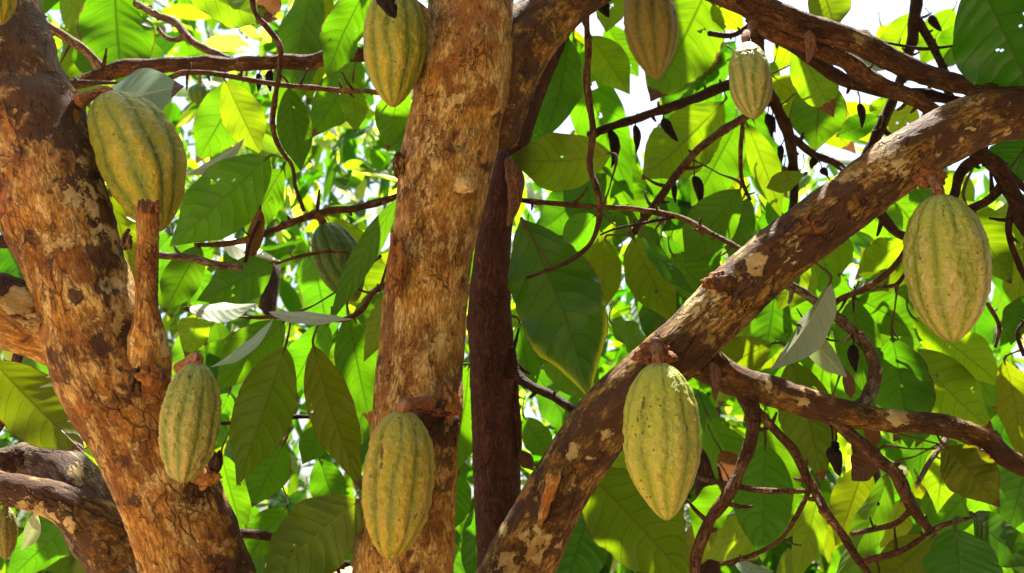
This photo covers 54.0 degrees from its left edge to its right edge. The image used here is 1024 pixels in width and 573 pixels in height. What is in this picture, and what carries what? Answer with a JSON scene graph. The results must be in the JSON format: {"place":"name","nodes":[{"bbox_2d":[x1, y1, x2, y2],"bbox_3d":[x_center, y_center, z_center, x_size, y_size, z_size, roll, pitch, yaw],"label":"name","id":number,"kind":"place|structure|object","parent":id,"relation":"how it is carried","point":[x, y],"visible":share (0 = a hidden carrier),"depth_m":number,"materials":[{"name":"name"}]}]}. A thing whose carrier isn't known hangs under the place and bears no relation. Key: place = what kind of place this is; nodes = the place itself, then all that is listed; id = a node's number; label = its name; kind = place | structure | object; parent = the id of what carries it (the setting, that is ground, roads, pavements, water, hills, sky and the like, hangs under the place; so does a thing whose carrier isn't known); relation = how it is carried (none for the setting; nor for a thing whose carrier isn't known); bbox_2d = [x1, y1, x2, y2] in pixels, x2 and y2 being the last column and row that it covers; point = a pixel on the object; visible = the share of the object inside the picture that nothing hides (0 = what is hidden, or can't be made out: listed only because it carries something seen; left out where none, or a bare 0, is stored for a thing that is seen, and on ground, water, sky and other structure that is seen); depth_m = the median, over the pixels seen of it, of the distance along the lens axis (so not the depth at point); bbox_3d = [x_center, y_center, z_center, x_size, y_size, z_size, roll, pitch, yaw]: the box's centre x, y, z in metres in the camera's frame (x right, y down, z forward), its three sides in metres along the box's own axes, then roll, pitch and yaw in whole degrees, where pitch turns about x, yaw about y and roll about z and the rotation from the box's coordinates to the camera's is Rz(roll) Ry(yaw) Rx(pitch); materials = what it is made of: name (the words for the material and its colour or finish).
{"place":"outdoors","nodes":[
{"label":"outdoors","id":0,"kind":"place"},
{"bbox_2d":[0,0,1023,526],"label":"sky","id":1,"kind":"structure","parent":0,"point":[863,14],"materials":[{"name":"white"}]},
{"bbox_2d":[335,566,818,572],"bbox_3d":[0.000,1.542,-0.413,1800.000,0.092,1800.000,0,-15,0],"label":"ground","id":2,"kind":"structure","parent":0,"point":[348,569],"depth_m":112.88,"materials":[{"name":"brown soil"}]},
{"bbox_2d":[0,235,137,572],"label":"cacao tree","id":3,"kind":"object","parent":2,"relation":"on","point":[66,497],"visible":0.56,"depth_m":1.45,"materials":[{"name":"brown plant"}]},
{"bbox_2d":[0,506,17,559],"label":"cacao pod","id":4,"kind":"object","parent":3,"relation":"hanging from","point":[8,531],"visible":0.95,"depth_m":1.54,"materials":[{"name":"green plant"}]},
{"bbox_2d":[0,0,256,572],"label":"cacao tree","id":5,"kind":"object","parent":2,"relation":"on","point":[80,317],"visible":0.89,"depth_m":1.22,"materials":[{"name":"brown plant"}]},
{"bbox_2d":[0,0,16,24],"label":"cacao pod","id":6,"kind":"object","parent":5,"relation":"hanging from","point":[7,9],"visible":1,"depth_m":1.23,"materials":[{"name":"yellow plant"}]},
{"bbox_2d":[73,85,186,231],"bbox_3d":[-0.489,-0.165,1.290,0.143,0.189,0.108,0,-15,0],"label":"cacao pod","id":7,"kind":"object","parent":5,"relation":"attached to","point":[136,143],"visible":0.89,"depth_m":1.25,"materials":[{"name":"green plant"}]},
{"bbox_2d":[158,352,221,482],"bbox_3d":[-0.361,0.147,1.132,0.070,0.144,0.075,0,-15,0],"label":"cacao pod","id":8,"kind":"object","parent":5,"relation":"hanging from","point":[189,419],"visible":1,"depth_m":1.11,"materials":[{"name":"green plant"}]},
{"bbox_2d":[0,30,474,572],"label":"cacao tree","id":9,"kind":"object","parent":2,"relation":"on","point":[312,286],"visible":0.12,"depth_m":2.76,"materials":[{"name":"green plant"}]},
{"bbox_2d":[188,75,210,104],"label":"cacao pod","id":10,"kind":"object","parent":9,"relation":"hanging from","point":[198,92],"visible":0.77,"depth_m":2.98,"materials":[{"name":"green plant"}]},
{"bbox_2d":[40,0,598,572],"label":"cacao tree","id":11,"kind":"object","parent":2,"relation":"on","point":[262,362],"visible":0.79,"depth_m":1.80,"materials":[{"name":"green plant"}]},
{"bbox_2d":[256,68,262,91],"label":"dried pod","id":12,"kind":"object","parent":11,"relation":"hanging from","point":[258,75],"visible":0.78,"depth_m":1.82,"materials":[{"name":"brown plant"}]},
{"bbox_2d":[265,68,272,91],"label":"dried pod","id":13,"kind":"object","parent":11,"relation":"hanging from","point":[269,75],"visible":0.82,"depth_m":1.83,"materials":[{"name":"brown plant"}]},
{"bbox_2d":[310,210,364,301],"bbox_3d":[-0.346,-0.056,1.883,0.096,0.157,0.154,-12,-19,37],"label":"cacao pod","id":14,"kind":"object","parent":11,"relation":"hanging from","point":[329,236],"visible":0.7,"depth_m":1.87,"materials":[{"name":"green plant"}]},
{"bbox_2d":[0,0,1023,572],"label":"foliage","id":15,"kind":"object","parent":2,"relation":"on","point":[342,142],"visible":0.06,"depth_m":6.45,"materials":[{"name":"green plant"}]},
{"bbox_2d":[461,0,722,572],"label":"shade tree","id":16,"kind":"object","parent":2,"relation":"on","point":[622,522],"visible":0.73,"depth_m":1.72,"materials":[{"name":"brown plant"}]},
{"bbox_2d":[505,151,524,226],"bbox_3d":[0.004,-0.172,1.701,0.034,0.140,0.045,0,-15,0],"label":"dried pod","id":17,"kind":"object","parent":16,"relation":"hanging from","point":[514,178],"visible":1,"depth_m":1.69,"materials":[{"name":"brown plant"}]},
{"bbox_2d":[264,0,956,572],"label":"cacao tree","id":18,"kind":"object","parent":2,"relation":"on","point":[480,74],"visible":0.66,"depth_m":1.33,"materials":[{"name":"brown plant"}]},
{"bbox_2d":[376,0,397,17],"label":"dried pod","id":19,"kind":"object","parent":18,"relation":"hanging from","point":[389,7],"visible":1,"depth_m":1.23,"materials":[{"name":"brown plant"}]},
{"bbox_2d":[363,0,426,106],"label":"cacao pod","id":20,"kind":"object","parent":18,"relation":"hanging from","point":[395,50],"visible":0.94,"depth_m":1.31,"materials":[{"name":"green plant"}]},
{"bbox_2d":[361,395,436,559],"bbox_3d":[-0.132,0.218,1.173,0.087,0.195,0.094,0,-15,0],"label":"cacao pod","id":21,"kind":"object","parent":18,"relation":"hanging from","point":[399,466],"visible":1,"depth_m":1.14,"materials":[{"name":"plant"}]},
{"bbox_2d":[535,28,855,572],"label":"cacao tree","id":22,"kind":"object","parent":2,"relation":"on","point":[769,323],"visible":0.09,"depth_m":2.69,"materials":[{"name":"green plant"}]},
{"bbox_2d":[475,0,1023,572],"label":"cacao tree","id":23,"kind":"object","parent":2,"relation":"on","point":[981,466],"visible":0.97,"depth_m":1.47,"materials":[{"name":"brown plant"}]},
{"bbox_2d":[622,341,701,520],"bbox_3d":[0.196,0.182,1.313,0.104,0.240,0.111,0,-15,0],"label":"cacao pod","id":24,"kind":"object","parent":23,"relation":"hanging from","point":[662,444],"visible":1,"depth_m":1.28,"materials":[{"name":"plant"}]},
{"bbox_2d":[709,358,720,400],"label":"dried pod","id":25,"kind":"object","parent":23,"relation":"hanging from","point":[715,376],"visible":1,"depth_m":1.41,"materials":[{"name":"brown plant"}]},
{"bbox_2d":[826,425,842,475],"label":"dried pod","id":26,"kind":"object","parent":23,"relation":"hanging from","point":[834,456],"visible":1,"depth_m":1.45,"materials":[{"name":"brown plant"}]},
{"bbox_2d":[833,431,839,448],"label":"dried pod","id":27,"kind":"object","parent":23,"relation":"hanging from","point":[835,443],"visible":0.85,"depth_m":1.46,"materials":[{"name":"brown plant"}]},
{"bbox_2d":[847,336,858,371],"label":"dried pod","id":28,"kind":"object","parent":23,"relation":"hanging from","point":[853,354],"visible":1,"depth_m":1.50,"materials":[{"name":"brown plant"}]},
{"bbox_2d":[902,173,992,341],"bbox_3d":[0.609,-0.049,1.404,0.117,0.246,0.125,0,-15,0],"label":"cacao pod","id":29,"kind":"object","parent":23,"relation":"hanging from","point":[947,264],"visible":1,"depth_m":1.36,"materials":[{"name":"green plant"}]},
{"bbox_2d":[507,0,1023,537],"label":"cacao tree","id":30,"kind":"object","parent":2,"relation":"on","point":[563,290],"visible":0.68,"depth_m":1.82,"materials":[{"name":"green plant"}]},
{"bbox_2d":[598,3,609,17],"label":"dried pod","id":31,"kind":"object","parent":30,"relation":"hanging from","point":[604,10],"visible":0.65,"depth_m":1.59,"materials":[{"name":"brown plant"}]},
{"bbox_2d":[607,127,620,167],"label":"dried pod","id":32,"kind":"object","parent":30,"relation":"hanging from","point":[614,141],"visible":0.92,"depth_m":1.97,"materials":[{"name":"brown plant"}]},
{"bbox_2d":[633,120,640,152],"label":"dried pod","id":33,"kind":"object","parent":30,"relation":"hanging from","point":[636,135],"visible":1,"depth_m":1.98,"materials":[{"name":"brown plant"}]},
{"bbox_2d":[623,0,677,78],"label":"cacao pod","id":34,"kind":"object","parent":30,"relation":"hanging from","point":[651,29],"visible":1,"depth_m":1.69,"materials":[{"name":"green plant"}]},
{"bbox_2d":[660,111,677,141],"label":"dried pod","id":35,"kind":"object","parent":30,"relation":"hanging from","point":[666,126],"visible":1,"depth_m":1.96,"materials":[{"name":"brown plant"}]},
{"bbox_2d":[671,179,676,202],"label":"dried pod","id":36,"kind":"object","parent":30,"relation":"hanging from","point":[674,191],"visible":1,"depth_m":1.88,"materials":[{"name":"brown plant"}]},
{"bbox_2d":[692,161,703,201],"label":"dried pod","id":37,"kind":"object","parent":30,"relation":"hanging from","point":[698,185],"visible":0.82,"depth_m":1.90,"materials":[{"name":"brown plant"}]},
{"bbox_2d":[728,19,772,118],"bbox_3d":[0.348,-0.331,1.494,0.061,0.236,0.177,-2,-15,9],"label":"cacao pod","id":38,"kind":"object","parent":30,"relation":"hanging from","point":[750,81],"visible":1,"depth_m":1.40,"materials":[{"name":"green plant"}]},
{"bbox_2d":[764,104,774,136],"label":"dried pod","id":39,"kind":"object","parent":30,"relation":"hanging from","point":[769,120],"visible":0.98,"depth_m":1.99,"materials":[{"name":"brown plant"}]},
{"bbox_2d":[770,103,775,132],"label":"dried pod","id":40,"kind":"object","parent":30,"relation":"hanging from","point":[774,118],"visible":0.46,"depth_m":2.02,"materials":[{"name":"brown plant"}]},
{"bbox_2d":[777,136,784,162],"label":"dried pod","id":41,"kind":"object","parent":30,"relation":"hanging from","point":[780,151],"visible":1,"depth_m":1.98,"materials":[{"name":"brown plant"}]},
{"bbox_2d":[781,155,788,194],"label":"dried pod","id":42,"kind":"object","parent":30,"relation":"hanging from","point":[784,168],"visible":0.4,"depth_m":1.97,"materials":[{"name":"brown plant"}]},
{"bbox_2d":[804,30,816,64],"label":"dried pod","id":43,"kind":"object","parent":30,"relation":"hanging from","point":[810,42],"visible":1,"depth_m":1.59,"materials":[{"name":"brown plant"}]},
{"bbox_2d":[809,157,818,168],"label":"dried pod","id":44,"kind":"object","parent":30,"relation":"hanging from","point":[813,162],"visible":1,"depth_m":2.02,"materials":[{"name":"brown plant"}]},
{"bbox_2d":[819,161,827,176],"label":"dried pod","id":45,"kind":"object","parent":30,"relation":"hanging from","point":[823,171],"visible":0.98,"depth_m":2.03,"materials":[{"name":"brown plant"}]},
{"bbox_2d":[857,91,865,127],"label":"dried pod","id":46,"kind":"object","parent":30,"relation":"hanging from","point":[861,110],"visible":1,"depth_m":1.71,"materials":[{"name":"brown plant"}]},
{"bbox_2d":[924,7,941,31],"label":"dried pod","id":47,"kind":"object","parent":30,"relation":"hanging from","point":[933,22],"visible":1,"depth_m":2.17,"materials":[{"name":"brown plant"}]},
{"bbox_2d":[613,153,1023,572],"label":"cacao tree","id":48,"kind":"object","parent":2,"relation":"on","point":[729,540],"visible":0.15,"depth_m":2.64,"materials":[{"name":"green plant"}]}
]}

